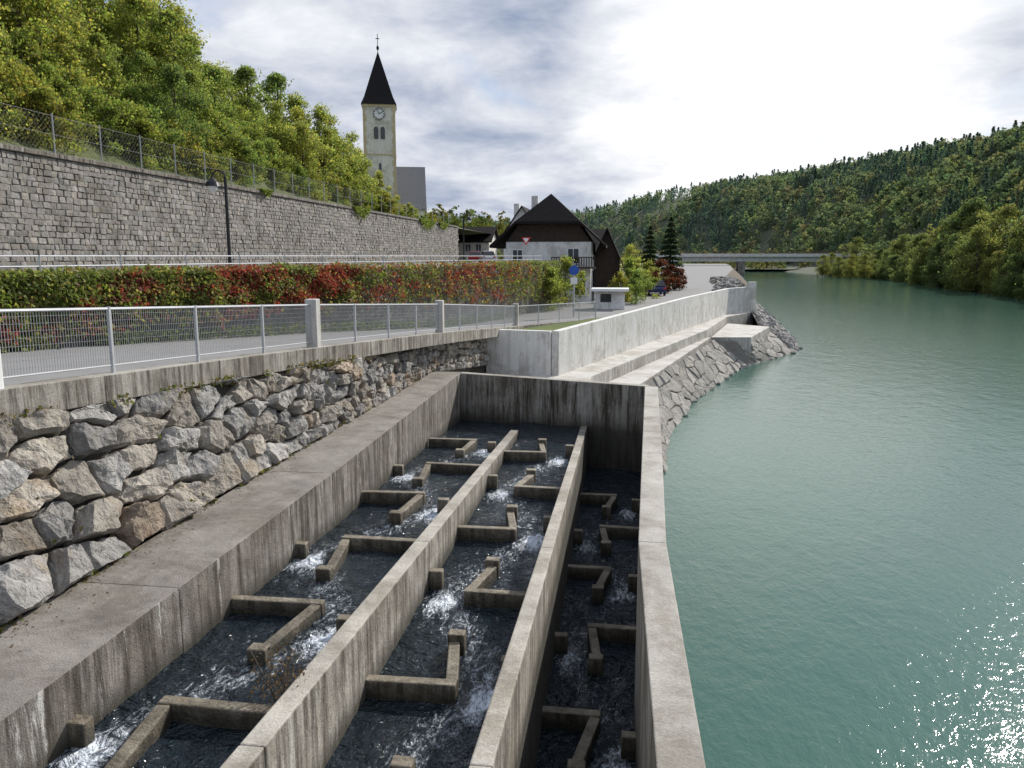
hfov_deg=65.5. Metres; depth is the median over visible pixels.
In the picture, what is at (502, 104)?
sky
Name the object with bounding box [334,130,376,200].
deciduous tree
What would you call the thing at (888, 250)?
deciduous tree
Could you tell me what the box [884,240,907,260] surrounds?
deciduous tree
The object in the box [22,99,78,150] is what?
bush
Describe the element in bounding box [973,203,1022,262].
deciduous tree
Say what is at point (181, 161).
bush
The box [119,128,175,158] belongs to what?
bush
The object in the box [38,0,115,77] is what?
deciduous tree
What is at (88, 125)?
bush
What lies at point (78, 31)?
deciduous tree
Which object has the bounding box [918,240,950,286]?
deciduous tree
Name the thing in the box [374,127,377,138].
window
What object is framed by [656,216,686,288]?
conifer tree
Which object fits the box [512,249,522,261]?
window
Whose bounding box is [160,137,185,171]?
bush
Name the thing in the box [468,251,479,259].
parked car
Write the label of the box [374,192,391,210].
bush
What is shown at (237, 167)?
bush
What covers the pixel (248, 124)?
bush
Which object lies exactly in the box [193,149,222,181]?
bush
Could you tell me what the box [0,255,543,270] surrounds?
road railing
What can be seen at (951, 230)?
deciduous tree
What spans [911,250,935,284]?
deciduous tree
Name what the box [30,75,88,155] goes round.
bush
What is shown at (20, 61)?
bush
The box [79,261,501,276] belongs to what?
road
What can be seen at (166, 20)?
deciduous tree
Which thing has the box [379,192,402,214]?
bush
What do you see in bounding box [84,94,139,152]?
bush
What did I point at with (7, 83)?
deciduous tree
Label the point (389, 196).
bush
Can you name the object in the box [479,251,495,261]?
parked car
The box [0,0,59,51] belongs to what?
deciduous tree
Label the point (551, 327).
grass verge
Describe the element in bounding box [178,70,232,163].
deciduous tree
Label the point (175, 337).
path verge plants
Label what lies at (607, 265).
house
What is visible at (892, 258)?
deciduous tree
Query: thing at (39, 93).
bush
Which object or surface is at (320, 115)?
deciduous tree
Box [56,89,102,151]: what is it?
bush
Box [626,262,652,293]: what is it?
shrub
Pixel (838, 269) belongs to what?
deciduous tree
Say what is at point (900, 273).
deciduous tree
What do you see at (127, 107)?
bush
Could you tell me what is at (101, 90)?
bush
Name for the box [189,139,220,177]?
bush
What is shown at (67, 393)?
path fence
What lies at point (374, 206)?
bush
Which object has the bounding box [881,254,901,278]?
deciduous tree
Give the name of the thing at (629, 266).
shrub
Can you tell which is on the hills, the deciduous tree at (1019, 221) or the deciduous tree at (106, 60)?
the deciduous tree at (1019, 221)
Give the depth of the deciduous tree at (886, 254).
276.48 m
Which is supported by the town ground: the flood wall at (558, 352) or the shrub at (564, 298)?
the shrub at (564, 298)
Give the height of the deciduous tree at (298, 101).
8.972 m
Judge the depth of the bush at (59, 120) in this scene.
35.26 m
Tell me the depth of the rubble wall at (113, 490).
12.40 m
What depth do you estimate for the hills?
610.19 m
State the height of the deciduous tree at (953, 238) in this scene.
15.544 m
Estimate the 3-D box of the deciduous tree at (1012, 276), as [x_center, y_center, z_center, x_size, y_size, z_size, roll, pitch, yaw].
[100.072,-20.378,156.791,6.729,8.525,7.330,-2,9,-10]
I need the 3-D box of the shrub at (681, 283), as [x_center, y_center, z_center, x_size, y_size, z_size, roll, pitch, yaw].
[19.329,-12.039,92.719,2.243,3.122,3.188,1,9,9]
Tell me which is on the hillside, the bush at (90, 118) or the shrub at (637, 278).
the bush at (90, 118)
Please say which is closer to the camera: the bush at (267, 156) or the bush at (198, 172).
the bush at (198, 172)
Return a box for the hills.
[498,163,1019,291]
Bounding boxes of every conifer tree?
[639,226,660,277]
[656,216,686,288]
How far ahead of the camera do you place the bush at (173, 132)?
44.41 m
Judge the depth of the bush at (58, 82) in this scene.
37.57 m
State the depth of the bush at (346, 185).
74.96 m
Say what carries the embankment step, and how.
on the bank slope
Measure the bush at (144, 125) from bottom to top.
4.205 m
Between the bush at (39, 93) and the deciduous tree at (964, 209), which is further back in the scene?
the deciduous tree at (964, 209)
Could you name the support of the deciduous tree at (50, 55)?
on the hillside
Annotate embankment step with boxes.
[609,337,709,383]
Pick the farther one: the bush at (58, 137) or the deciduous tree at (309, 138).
the deciduous tree at (309, 138)
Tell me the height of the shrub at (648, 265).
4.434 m
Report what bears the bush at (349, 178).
on the hillside
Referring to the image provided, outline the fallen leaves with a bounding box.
[0,380,424,650]
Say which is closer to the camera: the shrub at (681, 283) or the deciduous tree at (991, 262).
the shrub at (681, 283)
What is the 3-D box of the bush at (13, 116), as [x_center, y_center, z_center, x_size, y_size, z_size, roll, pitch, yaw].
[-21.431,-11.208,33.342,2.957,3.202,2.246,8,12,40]
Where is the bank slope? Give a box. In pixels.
[645,313,789,473]
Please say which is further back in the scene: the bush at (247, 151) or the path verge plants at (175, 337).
the bush at (247, 151)
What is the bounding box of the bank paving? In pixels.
[642,332,796,472]
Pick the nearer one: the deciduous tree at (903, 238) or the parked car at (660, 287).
the parked car at (660, 287)
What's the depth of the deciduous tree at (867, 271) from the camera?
278.13 m
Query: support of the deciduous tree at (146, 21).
on the hillside
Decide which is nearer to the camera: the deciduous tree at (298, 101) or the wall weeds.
the wall weeds
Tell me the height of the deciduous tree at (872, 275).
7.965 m
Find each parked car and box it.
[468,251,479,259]
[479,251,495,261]
[644,280,665,295]
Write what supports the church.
on the hillside
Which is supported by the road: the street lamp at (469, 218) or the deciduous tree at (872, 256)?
the street lamp at (469, 218)
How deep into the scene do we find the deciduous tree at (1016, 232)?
169.36 m
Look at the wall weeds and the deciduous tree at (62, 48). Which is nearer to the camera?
the wall weeds
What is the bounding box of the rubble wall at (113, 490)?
[0,338,489,626]
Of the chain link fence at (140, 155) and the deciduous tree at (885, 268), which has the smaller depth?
the chain link fence at (140, 155)
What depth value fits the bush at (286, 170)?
60.86 m
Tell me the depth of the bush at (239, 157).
53.45 m
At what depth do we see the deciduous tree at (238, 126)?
58.93 m
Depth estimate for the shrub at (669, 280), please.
85.32 m
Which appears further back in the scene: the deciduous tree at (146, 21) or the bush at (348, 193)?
the bush at (348, 193)
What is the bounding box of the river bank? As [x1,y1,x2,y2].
[726,268,746,284]
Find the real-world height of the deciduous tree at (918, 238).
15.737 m
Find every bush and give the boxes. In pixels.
[0,45,30,120]
[0,58,56,142]
[0,62,63,149]
[0,64,62,146]
[0,78,26,137]
[1,28,20,62]
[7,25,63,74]
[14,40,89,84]
[15,65,73,147]
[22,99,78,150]
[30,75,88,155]
[31,57,90,140]
[41,114,75,151]
[53,94,101,128]
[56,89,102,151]
[56,113,89,143]
[60,63,115,139]
[71,109,91,139]
[73,85,129,157]
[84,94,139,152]
[88,85,123,148]
[93,94,163,170]
[93,112,120,150]
[110,80,159,122]
[119,116,161,162]
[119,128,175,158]
[122,103,175,170]
[129,102,189,170]
[141,76,196,119]
[147,90,197,131]
[148,88,201,117]
[156,117,178,164]
[160,118,209,177]
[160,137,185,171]
[170,106,206,153]
[171,148,191,174]
[179,142,197,172]
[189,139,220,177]
[192,145,233,177]
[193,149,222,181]
[194,116,232,170]
[194,127,236,181]
[209,109,247,163]
[213,148,234,181]
[217,141,248,176]
[221,119,255,173]
[223,104,256,134]
[224,131,241,156]
[225,145,238,154]
[229,155,252,183]
[229,156,251,185]
[232,132,269,188]
[234,118,257,147]
[246,135,267,183]
[251,136,275,188]
[261,137,286,188]
[263,155,289,189]
[265,137,296,186]
[268,154,293,190]
[286,175,303,197]
[290,163,317,194]
[317,166,342,199]
[336,177,352,205]
[340,176,357,201]
[341,168,368,204]
[351,189,369,207]
[356,196,370,208]
[362,188,374,205]
[368,194,379,210]
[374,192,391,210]
[375,189,399,214]
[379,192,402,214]
[405,205,416,217]
[427,211,440,220]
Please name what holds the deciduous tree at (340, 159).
on the hillside
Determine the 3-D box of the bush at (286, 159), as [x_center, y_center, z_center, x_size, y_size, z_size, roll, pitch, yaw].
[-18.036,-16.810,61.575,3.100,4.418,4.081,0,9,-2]
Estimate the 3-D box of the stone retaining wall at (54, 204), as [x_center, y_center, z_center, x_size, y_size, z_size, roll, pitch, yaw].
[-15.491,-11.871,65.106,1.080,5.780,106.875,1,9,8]
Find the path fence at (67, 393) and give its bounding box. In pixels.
[0,299,595,419]
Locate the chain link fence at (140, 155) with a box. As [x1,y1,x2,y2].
[0,103,451,222]
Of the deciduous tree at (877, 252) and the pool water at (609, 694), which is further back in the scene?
the deciduous tree at (877, 252)
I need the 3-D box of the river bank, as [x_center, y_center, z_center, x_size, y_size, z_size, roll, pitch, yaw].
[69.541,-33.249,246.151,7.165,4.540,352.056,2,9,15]
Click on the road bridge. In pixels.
(740, 259)
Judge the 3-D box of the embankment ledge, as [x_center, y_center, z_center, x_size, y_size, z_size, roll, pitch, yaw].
[9.469,-1.519,54.829,7.403,3.600,56.093,4,10,23]
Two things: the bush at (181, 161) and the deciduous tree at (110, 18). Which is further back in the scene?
the deciduous tree at (110, 18)
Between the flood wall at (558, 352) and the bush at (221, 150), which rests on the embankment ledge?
the flood wall at (558, 352)
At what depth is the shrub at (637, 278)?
66.41 m
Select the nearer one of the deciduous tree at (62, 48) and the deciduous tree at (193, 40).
the deciduous tree at (62, 48)
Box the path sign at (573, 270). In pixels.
[569,265,578,316]
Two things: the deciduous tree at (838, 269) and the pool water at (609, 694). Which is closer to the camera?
the pool water at (609, 694)
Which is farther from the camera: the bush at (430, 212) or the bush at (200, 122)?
the bush at (430, 212)
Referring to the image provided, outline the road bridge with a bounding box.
[655,251,904,274]
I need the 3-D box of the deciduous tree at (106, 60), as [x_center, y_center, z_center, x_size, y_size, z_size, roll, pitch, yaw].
[-24.060,-17.190,46.683,4.219,6.737,4.667,-1,9,-7]
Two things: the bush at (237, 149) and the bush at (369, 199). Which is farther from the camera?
the bush at (369, 199)
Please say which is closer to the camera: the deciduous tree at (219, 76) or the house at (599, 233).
the deciduous tree at (219, 76)
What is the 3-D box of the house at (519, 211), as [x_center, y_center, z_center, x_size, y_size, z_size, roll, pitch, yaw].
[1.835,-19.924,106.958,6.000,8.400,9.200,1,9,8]
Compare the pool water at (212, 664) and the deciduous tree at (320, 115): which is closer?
the pool water at (212, 664)
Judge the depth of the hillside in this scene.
41.20 m
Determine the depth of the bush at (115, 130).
41.57 m
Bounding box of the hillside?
[0,97,499,235]
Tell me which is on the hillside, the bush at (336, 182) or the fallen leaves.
the bush at (336, 182)
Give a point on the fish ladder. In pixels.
(80, 661)
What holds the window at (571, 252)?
in the house at (552, 227)
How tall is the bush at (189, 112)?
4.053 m
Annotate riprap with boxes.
[731,282,798,350]
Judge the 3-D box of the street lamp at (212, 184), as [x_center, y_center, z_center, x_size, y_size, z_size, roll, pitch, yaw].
[-13.907,-7.658,37.818,1.140,4.920,0.680,1,9,8]
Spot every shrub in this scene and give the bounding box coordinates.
[543,265,572,310]
[545,284,568,306]
[554,254,588,305]
[607,270,636,301]
[619,254,651,299]
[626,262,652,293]
[627,268,655,304]
[638,269,660,298]
[641,260,665,278]
[649,258,679,292]
[670,267,687,289]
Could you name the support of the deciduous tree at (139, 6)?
on the hillside
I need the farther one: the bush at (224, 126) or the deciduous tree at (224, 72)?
the deciduous tree at (224, 72)
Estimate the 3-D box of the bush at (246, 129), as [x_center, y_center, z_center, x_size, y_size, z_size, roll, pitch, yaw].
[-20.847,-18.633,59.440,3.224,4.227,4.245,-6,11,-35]
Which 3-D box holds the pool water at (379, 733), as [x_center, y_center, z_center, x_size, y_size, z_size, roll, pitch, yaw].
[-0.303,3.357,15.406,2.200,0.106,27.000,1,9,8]
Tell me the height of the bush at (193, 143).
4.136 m
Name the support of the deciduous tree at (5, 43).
on the hillside
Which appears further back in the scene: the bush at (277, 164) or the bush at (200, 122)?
the bush at (277, 164)
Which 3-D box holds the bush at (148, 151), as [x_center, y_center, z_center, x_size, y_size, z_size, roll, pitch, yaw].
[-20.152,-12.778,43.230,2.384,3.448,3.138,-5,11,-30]
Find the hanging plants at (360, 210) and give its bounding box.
[256,188,448,230]
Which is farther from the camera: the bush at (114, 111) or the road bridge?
the road bridge
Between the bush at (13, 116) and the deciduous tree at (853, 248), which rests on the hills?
the deciduous tree at (853, 248)
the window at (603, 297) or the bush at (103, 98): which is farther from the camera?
the window at (603, 297)
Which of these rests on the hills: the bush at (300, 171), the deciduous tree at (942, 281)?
the deciduous tree at (942, 281)
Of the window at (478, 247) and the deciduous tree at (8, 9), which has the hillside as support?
the deciduous tree at (8, 9)
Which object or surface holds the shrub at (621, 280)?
on the town ground
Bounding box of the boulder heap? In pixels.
[683,275,802,416]
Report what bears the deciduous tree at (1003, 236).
on the hills
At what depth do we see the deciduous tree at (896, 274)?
255.03 m
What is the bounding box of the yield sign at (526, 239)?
[521,237,530,261]
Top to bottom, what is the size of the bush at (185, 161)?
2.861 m
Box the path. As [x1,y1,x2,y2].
[1,318,583,384]
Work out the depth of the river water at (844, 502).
23.17 m
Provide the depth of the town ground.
82.77 m
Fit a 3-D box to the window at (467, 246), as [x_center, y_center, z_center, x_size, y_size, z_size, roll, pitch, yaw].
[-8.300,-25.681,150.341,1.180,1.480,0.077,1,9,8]
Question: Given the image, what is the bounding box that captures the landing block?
[711,323,769,353]
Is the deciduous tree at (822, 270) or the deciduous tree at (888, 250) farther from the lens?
the deciduous tree at (822, 270)
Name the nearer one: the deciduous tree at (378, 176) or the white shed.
the white shed
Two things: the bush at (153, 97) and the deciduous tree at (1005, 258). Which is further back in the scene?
the deciduous tree at (1005, 258)
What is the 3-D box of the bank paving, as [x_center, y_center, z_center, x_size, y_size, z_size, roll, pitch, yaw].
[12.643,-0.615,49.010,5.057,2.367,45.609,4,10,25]
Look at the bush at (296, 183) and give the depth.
62.78 m
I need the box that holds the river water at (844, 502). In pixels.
[663,269,1023,767]
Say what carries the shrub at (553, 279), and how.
on the town ground
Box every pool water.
[45,420,519,767]
[325,422,579,767]
[535,466,640,767]
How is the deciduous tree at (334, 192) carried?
on the hillside
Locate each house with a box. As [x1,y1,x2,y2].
[458,227,498,261]
[489,194,607,301]
[504,204,529,260]
[586,229,610,252]
[593,227,623,287]
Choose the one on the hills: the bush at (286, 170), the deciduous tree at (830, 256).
the deciduous tree at (830, 256)
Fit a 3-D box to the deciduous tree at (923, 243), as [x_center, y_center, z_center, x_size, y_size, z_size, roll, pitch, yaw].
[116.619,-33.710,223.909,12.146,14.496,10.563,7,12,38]
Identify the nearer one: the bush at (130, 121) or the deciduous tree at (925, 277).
the bush at (130, 121)
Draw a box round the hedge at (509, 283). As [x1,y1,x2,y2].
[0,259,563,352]
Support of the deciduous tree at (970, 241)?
on the hills
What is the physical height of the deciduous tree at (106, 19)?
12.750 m
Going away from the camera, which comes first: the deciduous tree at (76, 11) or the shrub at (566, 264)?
the deciduous tree at (76, 11)
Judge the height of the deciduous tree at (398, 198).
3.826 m
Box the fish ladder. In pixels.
[0,371,705,767]
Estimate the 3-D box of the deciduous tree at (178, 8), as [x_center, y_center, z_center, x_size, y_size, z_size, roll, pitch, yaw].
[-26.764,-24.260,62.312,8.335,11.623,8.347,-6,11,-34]
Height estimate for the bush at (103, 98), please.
4.345 m
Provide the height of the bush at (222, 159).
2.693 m
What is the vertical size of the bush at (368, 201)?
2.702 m
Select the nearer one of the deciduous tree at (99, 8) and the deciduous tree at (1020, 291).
the deciduous tree at (99, 8)
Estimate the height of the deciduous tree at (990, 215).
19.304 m
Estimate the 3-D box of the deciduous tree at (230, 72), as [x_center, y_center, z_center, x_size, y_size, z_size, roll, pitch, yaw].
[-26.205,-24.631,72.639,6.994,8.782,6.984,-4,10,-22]
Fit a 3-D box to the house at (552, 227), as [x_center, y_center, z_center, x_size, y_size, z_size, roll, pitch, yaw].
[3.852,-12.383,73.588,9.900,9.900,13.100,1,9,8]
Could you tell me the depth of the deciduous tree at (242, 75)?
66.98 m
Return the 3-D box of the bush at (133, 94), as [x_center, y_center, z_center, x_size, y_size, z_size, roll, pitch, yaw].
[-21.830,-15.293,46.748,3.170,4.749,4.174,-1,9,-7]
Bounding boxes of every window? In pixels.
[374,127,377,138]
[380,127,384,138]
[465,244,470,251]
[475,244,481,251]
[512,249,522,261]
[567,248,579,263]
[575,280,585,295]
[600,294,610,301]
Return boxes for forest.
[425,120,1023,270]
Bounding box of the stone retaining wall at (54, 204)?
[0,143,458,274]
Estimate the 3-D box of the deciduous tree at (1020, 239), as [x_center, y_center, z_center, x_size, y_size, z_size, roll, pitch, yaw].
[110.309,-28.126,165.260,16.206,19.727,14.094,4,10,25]
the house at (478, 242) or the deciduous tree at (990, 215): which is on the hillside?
the house at (478, 242)
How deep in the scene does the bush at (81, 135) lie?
38.41 m
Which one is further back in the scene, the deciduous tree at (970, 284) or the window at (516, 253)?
the deciduous tree at (970, 284)
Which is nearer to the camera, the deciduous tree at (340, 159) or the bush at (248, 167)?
the bush at (248, 167)
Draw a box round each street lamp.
[205,169,232,265]
[463,213,471,259]
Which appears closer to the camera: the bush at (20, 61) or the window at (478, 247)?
the bush at (20, 61)
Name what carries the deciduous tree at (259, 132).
on the hillside
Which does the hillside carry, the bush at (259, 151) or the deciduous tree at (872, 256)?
the bush at (259, 151)
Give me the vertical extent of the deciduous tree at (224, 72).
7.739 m
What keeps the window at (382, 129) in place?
in the church
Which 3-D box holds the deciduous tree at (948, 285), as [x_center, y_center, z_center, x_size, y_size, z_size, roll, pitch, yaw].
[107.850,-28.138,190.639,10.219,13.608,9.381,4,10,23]
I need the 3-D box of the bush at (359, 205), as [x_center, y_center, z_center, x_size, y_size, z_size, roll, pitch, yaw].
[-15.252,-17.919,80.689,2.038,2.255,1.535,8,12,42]
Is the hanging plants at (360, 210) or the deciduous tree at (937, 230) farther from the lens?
the deciduous tree at (937, 230)
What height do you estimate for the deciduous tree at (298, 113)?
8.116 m
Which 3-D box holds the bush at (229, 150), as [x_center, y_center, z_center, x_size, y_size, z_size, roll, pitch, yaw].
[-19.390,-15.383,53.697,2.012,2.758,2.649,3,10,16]
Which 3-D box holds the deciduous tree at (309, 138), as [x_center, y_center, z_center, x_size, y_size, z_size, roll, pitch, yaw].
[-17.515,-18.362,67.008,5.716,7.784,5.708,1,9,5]
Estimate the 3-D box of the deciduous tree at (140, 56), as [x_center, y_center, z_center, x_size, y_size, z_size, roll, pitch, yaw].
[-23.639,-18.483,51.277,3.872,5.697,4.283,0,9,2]
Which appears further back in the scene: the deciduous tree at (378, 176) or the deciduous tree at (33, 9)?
the deciduous tree at (378, 176)
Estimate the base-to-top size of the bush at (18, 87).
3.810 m
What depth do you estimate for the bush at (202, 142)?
48.62 m
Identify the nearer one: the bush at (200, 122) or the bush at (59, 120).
the bush at (59, 120)
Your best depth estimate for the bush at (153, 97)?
50.75 m
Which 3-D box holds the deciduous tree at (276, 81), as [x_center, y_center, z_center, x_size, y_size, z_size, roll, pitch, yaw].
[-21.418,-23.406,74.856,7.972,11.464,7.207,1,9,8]
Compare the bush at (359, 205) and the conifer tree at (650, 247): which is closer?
the bush at (359, 205)
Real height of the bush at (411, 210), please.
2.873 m
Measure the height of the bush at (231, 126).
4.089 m
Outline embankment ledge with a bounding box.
[485,312,752,381]
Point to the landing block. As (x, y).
(745, 336)
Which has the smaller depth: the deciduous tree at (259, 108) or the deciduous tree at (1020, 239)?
the deciduous tree at (259, 108)
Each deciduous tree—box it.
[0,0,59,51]
[0,0,102,75]
[0,3,29,62]
[0,17,29,142]
[0,26,25,100]
[2,0,132,99]
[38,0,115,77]
[41,1,94,76]
[43,21,101,110]
[66,0,161,83]
[79,32,140,124]
[82,0,173,94]
[85,0,114,19]
[91,0,169,105]
[107,49,159,107]
[112,9,183,92]
[124,8,240,123]
[145,0,228,103]
[149,54,213,179]
[167,33,241,122]
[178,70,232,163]
[193,66,258,149]
[201,60,242,106]
[209,62,252,98]
[225,114,249,137]
[226,64,270,134]
[233,93,266,142]
[233,104,257,141]
[249,121,266,144]
[252,71,296,161]
[257,97,305,173]
[278,91,327,158]
[281,103,321,190]
[284,116,334,202]
[306,102,354,197]
[320,159,342,204]
[322,113,361,198]
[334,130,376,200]
[353,146,378,204]
[366,170,391,212]
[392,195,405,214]
[620,243,644,276]
[814,254,831,275]
[822,252,836,275]
[830,256,847,276]
[838,237,871,265]
[842,254,861,277]
[854,254,874,278]
[859,252,870,263]
[865,250,877,267]
[867,260,880,278]
[871,247,884,271]
[874,250,892,278]
[879,240,900,265]
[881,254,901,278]
[883,254,901,279]
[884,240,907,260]
[887,257,906,280]
[890,234,912,259]
[894,258,911,281]
[899,238,936,284]
[902,233,931,260]
[909,217,949,261]
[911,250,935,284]
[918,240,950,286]
[919,250,948,286]
[927,194,1001,260]
[931,212,967,267]
[932,232,968,288]
[937,239,975,289]
[938,231,1002,291]
[939,247,973,288]
[946,208,1004,250]
[948,224,1004,291]
[963,211,1011,256]
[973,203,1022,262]
[975,250,1009,293]
[984,201,1023,274]
[985,233,1015,269]
[988,254,1012,295]
[994,212,1023,257]
[994,252,1023,297]
[1003,237,1023,274]
[1007,262,1023,292]
[1012,269,1023,299]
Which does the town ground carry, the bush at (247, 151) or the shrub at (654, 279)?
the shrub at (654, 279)
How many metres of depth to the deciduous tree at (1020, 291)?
147.86 m
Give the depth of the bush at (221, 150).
52.30 m
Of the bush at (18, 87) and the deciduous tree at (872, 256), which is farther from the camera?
the deciduous tree at (872, 256)
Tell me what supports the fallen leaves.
on the fish ladder
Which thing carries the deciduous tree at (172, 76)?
on the hillside
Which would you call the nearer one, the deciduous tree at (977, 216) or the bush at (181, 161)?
the bush at (181, 161)
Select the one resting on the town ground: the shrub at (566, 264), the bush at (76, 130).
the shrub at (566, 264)
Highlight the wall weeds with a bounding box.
[0,339,482,633]
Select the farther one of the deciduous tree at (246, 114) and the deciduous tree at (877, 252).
the deciduous tree at (877, 252)
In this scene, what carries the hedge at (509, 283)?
on the town ground
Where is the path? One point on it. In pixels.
(128, 358)
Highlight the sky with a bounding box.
[104,0,1023,226]
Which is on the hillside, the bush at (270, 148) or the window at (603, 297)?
the bush at (270, 148)
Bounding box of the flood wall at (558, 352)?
[486,282,755,375]
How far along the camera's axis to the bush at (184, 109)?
51.01 m
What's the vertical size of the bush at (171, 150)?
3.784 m
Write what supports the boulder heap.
on the bank slope
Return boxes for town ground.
[512,264,732,318]
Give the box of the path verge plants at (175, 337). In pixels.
[0,313,510,352]
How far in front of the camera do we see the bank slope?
58.93 m
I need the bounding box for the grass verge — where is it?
[519,318,599,330]
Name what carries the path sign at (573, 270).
on the town ground
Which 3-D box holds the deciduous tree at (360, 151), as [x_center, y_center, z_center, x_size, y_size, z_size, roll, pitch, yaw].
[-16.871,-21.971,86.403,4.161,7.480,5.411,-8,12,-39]
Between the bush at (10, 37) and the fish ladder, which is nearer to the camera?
the fish ladder
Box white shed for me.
[591,287,628,309]
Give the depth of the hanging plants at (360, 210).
74.42 m
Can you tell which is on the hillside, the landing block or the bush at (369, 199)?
the bush at (369, 199)
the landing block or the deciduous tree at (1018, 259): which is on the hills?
the deciduous tree at (1018, 259)
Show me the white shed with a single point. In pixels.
(608, 298)
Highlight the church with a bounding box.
[361,34,426,217]
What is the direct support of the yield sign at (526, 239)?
on the road
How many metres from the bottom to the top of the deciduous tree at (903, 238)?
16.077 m
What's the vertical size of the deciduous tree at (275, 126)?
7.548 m
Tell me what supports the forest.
on the hills
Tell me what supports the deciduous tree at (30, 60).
on the hillside
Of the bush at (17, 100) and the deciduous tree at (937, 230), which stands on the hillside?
the bush at (17, 100)
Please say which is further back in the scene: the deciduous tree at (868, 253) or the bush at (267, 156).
the deciduous tree at (868, 253)

